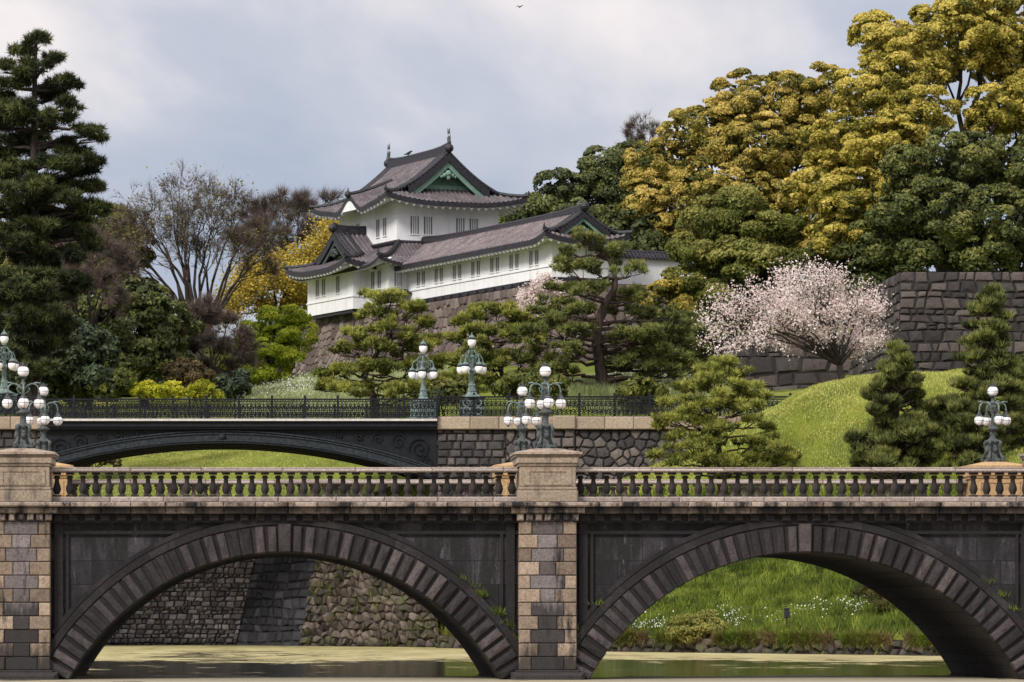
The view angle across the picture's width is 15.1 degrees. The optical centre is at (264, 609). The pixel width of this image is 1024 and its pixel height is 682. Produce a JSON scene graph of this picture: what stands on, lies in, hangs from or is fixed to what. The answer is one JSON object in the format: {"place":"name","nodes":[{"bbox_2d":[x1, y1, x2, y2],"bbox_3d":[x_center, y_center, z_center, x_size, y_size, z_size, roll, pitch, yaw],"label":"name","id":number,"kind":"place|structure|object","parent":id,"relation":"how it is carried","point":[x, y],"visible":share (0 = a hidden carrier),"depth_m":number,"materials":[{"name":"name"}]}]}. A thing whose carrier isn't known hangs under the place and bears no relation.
{"place":"outdoors","nodes":[
{"label":"outdoors","id":0,"kind":"place"},
{"bbox_2d":[0,645,1023,681],"bbox_3d":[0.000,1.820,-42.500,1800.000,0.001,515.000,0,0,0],"label":"water","id":1,"kind":"structure","parent":0,"point":[184,663],"depth_m":123.26,"materials":[{"name":"liquid"}]},
{"bbox_2d":[299,560,438,646],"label":"moat wall","id":2,"kind":"structure","parent":1,"relation":"in","point":[398,614],"depth_m":190.94,"materials":[{"name":"stone"}]},
{"bbox_2d":[305,560,442,646],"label":"weeds","id":3,"kind":"object","parent":2,"relation":"on","point":[369,603],"visible":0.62,"depth_m":190.09,"materials":[{"name":"green plant"}]},
{"bbox_2d":[0,448,1023,679],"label":"stone bridge","id":4,"kind":"structure","parent":1,"relation":"in","point":[541,548],"depth_m":100.24,"materials":[{"name":"grey stone"}]},
{"bbox_2d":[2,362,44,447],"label":"street lamp","id":5,"kind":"object","parent":4,"relation":"on","point":[23,435],"visible":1,"depth_m":100.66,"materials":[{"name":"teal metal"}]},
{"bbox_2d":[26,383,62,450],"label":"street lamp","id":6,"kind":"object","parent":4,"relation":"on","point":[43,442],"visible":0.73,"depth_m":109.82,"materials":[{"name":"teal metal"}]},
{"bbox_2d":[503,383,540,461],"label":"street lamp","id":7,"kind":"object","parent":4,"relation":"on","point":[522,421],"visible":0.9,"depth_m":109.83,"materials":[{"name":"green metal"}]},
{"bbox_2d":[524,362,566,447],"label":"street lamp","id":8,"kind":"object","parent":4,"relation":"on","point":[545,427],"visible":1,"depth_m":100.67,"materials":[{"name":"grey metal"}]},
{"bbox_2d":[448,574,1021,644],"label":"ledge weeds","id":9,"kind":"object","parent":4,"relation":"on","point":[480,593],"visible":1,"depth_m":100.20,"materials":[{"name":"green plant"}]},
{"bbox_2d":[974,383,1010,461],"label":"street lamp","id":10,"kind":"object","parent":4,"relation":"on","point":[992,448],"visible":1,"depth_m":109.82,"materials":[{"name":"grey metal"}]},
{"bbox_2d":[0,325,1023,654],"bbox_3d":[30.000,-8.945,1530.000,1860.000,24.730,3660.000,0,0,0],"label":"ground","id":11,"kind":"structure","parent":0,"point":[804,429],"depth_m":183.65,"materials":[{"name":"plant"}]},
{"bbox_2d":[0,393,39,449],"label":"bridge abutment","id":12,"kind":"object","parent":11,"relation":"on","point":[7,431],"visible":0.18,"depth_m":188.32,"materials":[{"name":"stone"}]},
{"bbox_2d":[0,329,18,413],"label":"street lamp","id":13,"kind":"object","parent":12,"relation":"on","point":[13,364],"visible":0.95,"depth_m":188.73,"materials":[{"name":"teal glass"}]},
{"bbox_2d":[0,26,115,415],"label":"conifer tree","id":14,"kind":"object","parent":11,"relation":"on","point":[35,305],"visible":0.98,"depth_m":204.34,"materials":[{"name":"green plant"}]},
{"bbox_2d":[0,309,120,417],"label":"evergreen tree","id":15,"kind":"object","parent":11,"relation":"on","point":[77,367],"visible":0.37,"depth_m":233.63,"materials":[{"name":"green plant"}]},
{"bbox_2d":[0,203,158,401],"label":"leafy tree","id":16,"kind":"object","parent":11,"relation":"on","point":[4,261],"visible":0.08,"depth_m":260.82,"materials":[{"name":"brown plant"}]},
{"bbox_2d":[59,374,105,417],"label":"bush","id":17,"kind":"object","parent":11,"relation":"on","point":[69,392],"visible":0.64,"depth_m":235.30,"materials":[{"name":"green plant"}]},
{"bbox_2d":[48,375,138,400],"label":"distant tree","id":18,"kind":"object","parent":11,"relation":"on","point":[122,394],"visible":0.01,"depth_m":325.42,"materials":[{"name":"green plant"}]},
{"bbox_2d":[49,222,147,409],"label":"bare tree","id":19,"kind":"object","parent":11,"relation":"on","point":[117,293],"visible":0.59,"depth_m":239.65,"materials":[{"name":"brown plant"}]},
{"bbox_2d":[82,459,122,466],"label":"bush","id":20,"kind":"object","parent":11,"relation":"on","point":[110,462],"visible":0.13,"depth_m":209.77,"materials":[{"name":"green plant"}]},
{"bbox_2d":[86,366,137,411],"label":"bush","id":21,"kind":"object","parent":11,"relation":"on","point":[127,375],"visible":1,"depth_m":233.18,"materials":[{"name":"green plant"}]},
{"bbox_2d":[68,276,205,406],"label":"evergreen tree","id":22,"kind":"object","parent":11,"relation":"on","point":[154,321],"visible":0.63,"depth_m":245.51,"materials":[{"name":"green plant"}]},
{"bbox_2d":[123,347,164,397],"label":"distant tree","id":23,"kind":"object","parent":11,"relation":"on","point":[148,378],"visible":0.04,"depth_m":326.43,"materials":[{"name":"green plant"}]},
{"bbox_2d":[127,379,184,417],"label":"bush","id":24,"kind":"object","parent":11,"relation":"on","point":[145,389],"visible":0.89,"depth_m":233.56,"materials":[{"name":"yellow plant"}]},
{"bbox_2d":[106,559,254,644],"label":"moat wall","id":25,"kind":"structure","parent":11,"relation":"on","point":[207,607],"depth_m":197.67,"materials":[{"name":"stone"}]},
{"bbox_2d":[160,357,216,409],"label":"bush","id":26,"kind":"object","parent":11,"relation":"on","point":[180,369],"visible":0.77,"depth_m":242.94,"materials":[{"name":"brown plant"}]},
{"bbox_2d":[89,159,293,400],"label":"bare tree","id":27,"kind":"object","parent":11,"relation":"on","point":[233,233],"visible":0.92,"depth_m":257.48,"materials":[{"name":"brown plant"}]},
{"bbox_2d":[181,378,223,415],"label":"bush","id":28,"kind":"object","parent":11,"relation":"on","point":[200,388],"visible":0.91,"depth_m":235.46,"materials":[{"name":"green plant"}]},
{"bbox_2d":[168,335,248,364],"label":"distant tree","id":29,"kind":"object","parent":11,"relation":"on","point":[205,352],"visible":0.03,"depth_m":332.65,"materials":[{"name":"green plant"}]},
{"bbox_2d":[172,289,263,400],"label":"bare tree","id":30,"kind":"object","parent":11,"relation":"on","point":[208,314],"visible":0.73,"depth_m":251.75,"materials":[{"name":"brown plant"}]},
{"bbox_2d":[45,376,411,496],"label":"lawn grass","id":31,"kind":"structure","parent":11,"relation":"on","point":[179,460],"depth_m":213.29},
{"bbox_2d":[214,367,252,417],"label":"bush","id":32,"kind":"object","parent":11,"relation":"on","point":[234,387],"visible":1,"depth_m":237.22,"materials":[{"name":"green plant"}]},
{"bbox_2d":[202,351,265,388],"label":"distant tree","id":33,"kind":"object","parent":11,"relation":"on","point":[218,363],"visible":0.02,"depth_m":326.50,"materials":[{"name":"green plant"}]},
{"bbox_2d":[39,395,437,479],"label":"iron bridge","id":34,"kind":"structure","parent":11,"relation":"on","point":[387,441],"depth_m":188.14,"materials":[{"name":"metal"}]},
{"bbox_2d":[408,339,436,417],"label":"street lamp","id":35,"kind":"object","parent":34,"relation":"on","point":[417,373],"visible":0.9,"depth_m":195.22,"materials":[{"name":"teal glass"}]},
{"bbox_2d":[235,327,303,374],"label":"distant tree","id":36,"kind":"object","parent":11,"relation":"on","point":[269,358],"visible":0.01,"depth_m":337.46,"materials":[{"name":"green plant"}]},
{"bbox_2d":[221,303,318,386],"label":"maple tree","id":37,"kind":"object","parent":11,"relation":"on","point":[294,321],"visible":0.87,"depth_m":262.67,"materials":[{"name":"green plant"}]},
{"bbox_2d":[211,200,339,372],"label":"autumn tree","id":38,"kind":"object","parent":11,"relation":"on","point":[296,292],"visible":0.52,"depth_m":284.39,"materials":[{"name":"yellow plant"}]},
{"bbox_2d":[236,557,315,645],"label":"moat wall","id":39,"kind":"structure","parent":11,"relation":"on","point":[275,611],"depth_m":195.65,"materials":[{"name":"stone"}]},
{"bbox_2d":[226,179,346,371],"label":"bare tree","id":40,"kind":"object","parent":11,"relation":"on","point":[299,205],"visible":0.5,"depth_m":291.47,"materials":[{"name":"brown plant"}]},
{"bbox_2d":[231,361,448,417],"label":"slope grass","id":41,"kind":"structure","parent":11,"relation":"on","point":[304,391],"depth_m":250.95,"materials":[{"name":"plant"}]},
{"bbox_2d":[310,285,453,417],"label":"pine tree","id":42,"kind":"object","parent":11,"relation":"on","point":[329,381],"visible":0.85,"depth_m":205.82,"materials":[{"name":"green plant"}]},
{"bbox_2d":[427,382,454,415],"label":"bush","id":43,"kind":"object","parent":11,"relation":"on","point":[432,392],"visible":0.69,"depth_m":197.99,"materials":[{"name":"green plant"}]},
{"bbox_2d":[428,374,481,410],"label":"bush","id":44,"kind":"object","parent":11,"relation":"on","point":[461,383],"visible":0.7,"depth_m":198.85,"materials":[{"name":"green plant"}]},
{"bbox_2d":[247,369,690,400],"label":"white wildflowers","id":45,"kind":"object","parent":11,"relation":"on","point":[266,387],"visible":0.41,"depth_m":254.19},
{"bbox_2d":[407,299,570,397],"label":"pine tree","id":46,"kind":"object","parent":11,"relation":"on","point":[513,314],"visible":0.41,"depth_m":211.72,"materials":[{"name":"green plant"}]},
{"bbox_2d":[292,281,686,374],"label":"castle rampart","id":47,"kind":"object","parent":11,"relation":"on","point":[330,334],"visible":0.23,"depth_m":262.49,"materials":[{"name":"stone"}]},
{"bbox_2d":[283,128,529,319],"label":"castle turret","id":48,"kind":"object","parent":47,"relation":"on","point":[392,213],"visible":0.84,"depth_m":271.96,"materials":[{"name":"white paint"}]},
{"bbox_2d":[315,279,319,297],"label":"window","id":49,"kind":"structure","parent":48,"relation":"in","point":[317,281],"depth_m":276.32,"materials":[{"name":"white paint"}]},
{"bbox_2d":[321,277,325,296],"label":"window","id":50,"kind":"structure","parent":48,"relation":"in","point":[323,281],"depth_m":275.37,"materials":[{"name":"white paint"}]},
{"bbox_2d":[335,275,339,293],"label":"window","id":51,"kind":"structure","parent":48,"relation":"in","point":[337,278],"depth_m":273.10,"materials":[{"name":"white paint"}]},
{"bbox_2d":[370,270,374,289],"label":"window","id":52,"kind":"structure","parent":48,"relation":"in","point":[372,273],"depth_m":270.18,"materials":[{"name":"white paint"}]},
{"bbox_2d":[375,218,379,238],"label":"window","id":53,"kind":"structure","parent":48,"relation":"in","point":[377,221],"depth_m":272.96,"materials":[{"name":"white paint"}]},
{"bbox_2d":[377,269,381,289],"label":"window","id":54,"kind":"structure","parent":48,"relation":"in","point":[379,272],"depth_m":269.06,"materials":[{"name":"white paint"}]},
{"bbox_2d":[382,217,386,236],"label":"window","id":55,"kind":"structure","parent":48,"relation":"in","point":[384,219],"depth_m":271.83,"materials":[{"name":"white paint"}]},
{"bbox_2d":[393,269,402,286],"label":"window","id":56,"kind":"structure","parent":48,"relation":"in","point":[397,278],"depth_m":268.01,"materials":[{"name":"grey"}]},
{"bbox_2d":[409,215,419,234],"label":"window","id":57,"kind":"structure","parent":48,"relation":"in","point":[414,220],"depth_m":270.51,"materials":[{"name":"grey"}]},
{"bbox_2d":[423,216,432,235],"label":"window","id":58,"kind":"structure","parent":48,"relation":"in","point":[427,220],"depth_m":270.90,"materials":[{"name":"grey"}]},
{"bbox_2d":[455,217,464,232],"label":"window","id":59,"kind":"structure","parent":48,"relation":"in","point":[459,221],"depth_m":271.90,"materials":[{"name":"grey"}]},
{"bbox_2d":[468,218,478,229],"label":"window","id":60,"kind":"structure","parent":48,"relation":"in","point":[473,223],"depth_m":272.30,"materials":[{"name":"grey"}]},
{"bbox_2d":[394,201,633,302],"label":"castle gallery","id":61,"kind":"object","parent":47,"relation":"on","point":[508,255],"visible":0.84,"depth_m":255.68,"materials":[{"name":"white paint"}]},
{"bbox_2d":[416,271,420,286],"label":"window","id":62,"kind":"structure","parent":61,"relation":"in","point":[418,273],"depth_m":266.70,"materials":[{"name":"white paint"}]},
{"bbox_2d":[421,270,425,285],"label":"window","id":63,"kind":"structure","parent":61,"relation":"in","point":[423,272],"depth_m":265.92,"materials":[{"name":"white paint"}]},
{"bbox_2d":[434,267,437,283],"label":"window","id":64,"kind":"structure","parent":61,"relation":"in","point":[435,269],"depth_m":264.05,"materials":[{"name":"white paint"}]},
{"bbox_2d":[439,266,443,282],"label":"window","id":65,"kind":"structure","parent":61,"relation":"in","point":[441,269],"depth_m":263.28,"materials":[{"name":"white paint"}]},
{"bbox_2d":[452,264,456,280],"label":"window","id":66,"kind":"structure","parent":61,"relation":"in","point":[454,267],"depth_m":261.42,"materials":[{"name":"white paint"}]},
{"bbox_2d":[457,263,461,279],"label":"window","id":67,"kind":"structure","parent":61,"relation":"in","point":[459,266],"depth_m":260.72,"materials":[{"name":"white paint"}]},
{"bbox_2d":[471,260,474,276],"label":"window","id":68,"kind":"structure","parent":61,"relation":"in","point":[472,262],"depth_m":258.69,"materials":[{"name":"white paint"}]},
{"bbox_2d":[476,259,480,275],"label":"window","id":69,"kind":"structure","parent":61,"relation":"in","point":[478,262],"depth_m":257.99,"materials":[{"name":"white paint"}]},
{"bbox_2d":[489,257,493,273],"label":"window","id":70,"kind":"structure","parent":61,"relation":"in","point":[491,259],"depth_m":256.17,"materials":[{"name":"white paint"}]},
{"bbox_2d":[495,256,499,272],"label":"window","id":71,"kind":"structure","parent":61,"relation":"in","point":[497,258],"depth_m":255.36,"materials":[{"name":"white paint"}]},
{"bbox_2d":[509,253,513,269],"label":"window","id":72,"kind":"structure","parent":61,"relation":"in","point":[511,256],"depth_m":253.50,"materials":[{"name":"white paint"}]},
{"bbox_2d":[514,252,518,268],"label":"window","id":73,"kind":"structure","parent":61,"relation":"in","point":[516,255],"depth_m":252.82,"materials":[{"name":"white paint"}]},
{"bbox_2d":[528,249,532,266],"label":"window","id":74,"kind":"structure","parent":61,"relation":"in","point":[530,252],"depth_m":250.91,"materials":[{"name":"white paint"}]},
{"bbox_2d":[534,248,538,265],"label":"window","id":75,"kind":"structure","parent":61,"relation":"in","point":[536,251],"depth_m":250.12,"materials":[{"name":"white paint"}]},
{"bbox_2d":[608,249,693,284],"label":"plaster wall","id":76,"kind":"structure","parent":47,"relation":"on","point":[658,262],"depth_m":251.84,"materials":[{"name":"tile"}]},
{"bbox_2d":[490,369,569,413],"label":"bush","id":77,"kind":"object","parent":11,"relation":"on","point":[504,385],"visible":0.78,"depth_m":199.31,"materials":[{"name":"green plant"}]},
{"bbox_2d":[514,267,565,353],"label":"cherry tree","id":78,"kind":"object","parent":11,"relation":"on","point":[524,297],"visible":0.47,"depth_m":240.81,"materials":[{"name":"pink plant"}]},
{"bbox_2d":[498,139,667,232],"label":"dark pine","id":79,"kind":"object","parent":11,"relation":"on","point":[596,185],"visible":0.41,"depth_m":290.23,"materials":[{"name":"green plant"}]},
{"bbox_2d":[513,224,703,387],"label":"pine tree","id":80,"kind":"object","parent":11,"relation":"on","point":[667,326],"visible":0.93,"depth_m":208.59,"materials":[{"name":"green plant"}]},
{"bbox_2d":[437,393,791,496],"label":"bridge abutment","id":81,"kind":"object","parent":11,"relation":"on","point":[614,440],"visible":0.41,"depth_m":188.29,"materials":[{"name":"stone"}]},
{"bbox_2d":[457,332,486,415],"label":"street lamp","id":82,"kind":"object","parent":81,"relation":"on","point":[470,367],"visible":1,"depth_m":188.55,"materials":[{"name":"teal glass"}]},
{"bbox_2d":[605,108,666,149],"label":"bare tree","id":83,"kind":"object","parent":11,"relation":"on","point":[627,133],"visible":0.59,"depth_m":309.96,"materials":[{"name":"grey plant"}]},
{"bbox_2d":[614,374,669,413],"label":"bush","id":84,"kind":"object","parent":11,"relation":"on","point":[637,385],"visible":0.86,"depth_m":202.62,"materials":[{"name":"green plant"}]},
{"bbox_2d":[637,273,700,322],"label":"rust shrub","id":85,"kind":"object","parent":11,"relation":"on","point":[680,302],"visible":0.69,"depth_m":237.39,"materials":[{"name":"yellow plant"}]},
{"bbox_2d":[565,365,779,415],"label":"slope grass","id":86,"kind":"structure","parent":11,"relation":"on","point":[591,389],"depth_m":206.25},
{"bbox_2d":[634,307,727,374],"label":"pine tree","id":87,"kind":"object","parent":11,"relation":"on","point":[699,354],"visible":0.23,"depth_m":220.80,"materials":[{"name":"green plant"}]},
{"bbox_2d":[411,473,956,637],"bbox_3d":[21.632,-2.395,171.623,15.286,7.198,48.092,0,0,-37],"label":"bank grass","id":88,"kind":"structure","parent":11,"relation":"on","point":[900,630],"depth_m":168.83,"materials":[{"name":"plant"}]},
{"bbox_2d":[439,624,935,653],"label":"edge grass","id":89,"kind":"structure","parent":11,"relation":"on","point":[730,634],"depth_m":158.59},
{"bbox_2d":[435,635,940,655],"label":"bank edging","id":90,"kind":"object","parent":11,"relation":"on","point":[896,648],"visible":0.33,"depth_m":159.78,"materials":[{"name":"stone"}]},
{"bbox_2d":[664,608,729,644],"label":"flowering bush","id":91,"kind":"object","parent":11,"relation":"on","point":[696,625],"visible":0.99,"depth_m":163.02,"materials":[{"name":"green plant"}]},
{"bbox_2d":[644,352,802,496],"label":"pine tree","id":92,"kind":"object","parent":11,"relation":"on","point":[709,372],"visible":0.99,"depth_m":176.91,"materials":[{"name":"green plant"}]},
{"bbox_2d":[611,335,849,390],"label":"stone rampart","id":93,"kind":"object","parent":11,"relation":"on","point":[778,372],"visible":0.16,"depth_m":221.49,"materials":[{"name":"stone"}]},
{"bbox_2d":[613,61,851,310],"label":"camphor tree","id":94,"kind":"object","parent":11,"relation":"on","point":[738,125],"visible":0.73,"depth_m":260.94,"materials":[{"name":"yellow plant"}]},
{"bbox_2d":[654,182,820,335],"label":"fresh tree","id":95,"kind":"object","parent":11,"relation":"on","point":[712,222],"visible":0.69,"depth_m":238.35,"materials":[{"name":"green plant"}]},
{"bbox_2d":[607,209,890,335],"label":"evergreen tree","id":96,"kind":"object","parent":11,"relation":"on","point":[643,236],"visible":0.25,"depth_m":240.00,"materials":[{"name":"green plant"}]},
{"bbox_2d":[632,595,868,627],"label":"white wildflowers","id":97,"kind":"object","parent":11,"relation":"on","point":[747,614],"visible":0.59,"depth_m":163.92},
{"bbox_2d":[784,608,789,628],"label":"marker box","id":98,"kind":"object","parent":11,"relation":"on","point":[786,613],"visible":0.87,"depth_m":160.41,"materials":[{"name":"grey metal"}]},
{"bbox_2d":[692,247,897,379],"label":"cherry tree","id":99,"kind":"object","parent":11,"relation":"on","point":[829,334],"visible":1,"depth_m":195.73,"materials":[{"name":"pink plant"}]},
{"bbox_2d":[583,368,1023,496],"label":"mound grass","id":100,"kind":"structure","parent":11,"relation":"on","point":[929,376],"depth_m":180.85,"materials":[{"name":"plant"}]},
{"bbox_2d":[785,211,948,323],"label":"distant tree","id":101,"kind":"object","parent":11,"relation":"on","point":[898,268],"visible":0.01,"depth_m":297.23,"materials":[{"name":"green plant"}]},
{"bbox_2d":[848,584,895,613],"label":"conifer shrub","id":102,"kind":"object","parent":11,"relation":"on","point":[881,602],"visible":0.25,"depth_m":159.98,"materials":[{"name":"green plant"}]},
{"bbox_2d":[841,338,948,479],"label":"pine tree","id":103,"kind":"object","parent":11,"relation":"on","point":[891,390],"visible":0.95,"depth_m":172.22,"materials":[{"name":"green plant"}]},
{"bbox_2d":[779,0,1023,270],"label":"camphor tree","id":104,"kind":"object","parent":11,"relation":"on","point":[989,42],"visible":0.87,"depth_m":241.21,"materials":[{"name":"yellow plant"}]},
{"bbox_2d":[847,271,1023,374],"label":"stone rampart","id":105,"kind":"object","parent":11,"relation":"on","point":[927,311],"visible":0.4,"depth_m":204.34,"materials":[{"name":"stone"}]},
{"bbox_2d":[848,125,1023,272],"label":"evergreen tree","id":106,"kind":"object","parent":11,"relation":"on","point":[971,241],"visible":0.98,"depth_m":232.96,"materials":[{"name":"green plant"}]},
{"bbox_2d":[925,391,960,427],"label":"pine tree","id":107,"kind":"object","parent":11,"relation":"on","point":[939,414],"visible":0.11,"depth_m":175.70,"materials":[{"name":"green plant"}]},
{"bbox_2d":[933,282,1023,466],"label":"pine tree","id":108,"kind":"object","parent":11,"relation":"on","point":[1003,370],"visible":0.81,"depth_m":171.15,"materials":[{"name":"green plant"}]},
{"bbox_2d":[0,0,1023,338],"label":"sky","id":109,"kind":"structure","parent":0,"point":[292,93],"materials":[{"name":"grey"}]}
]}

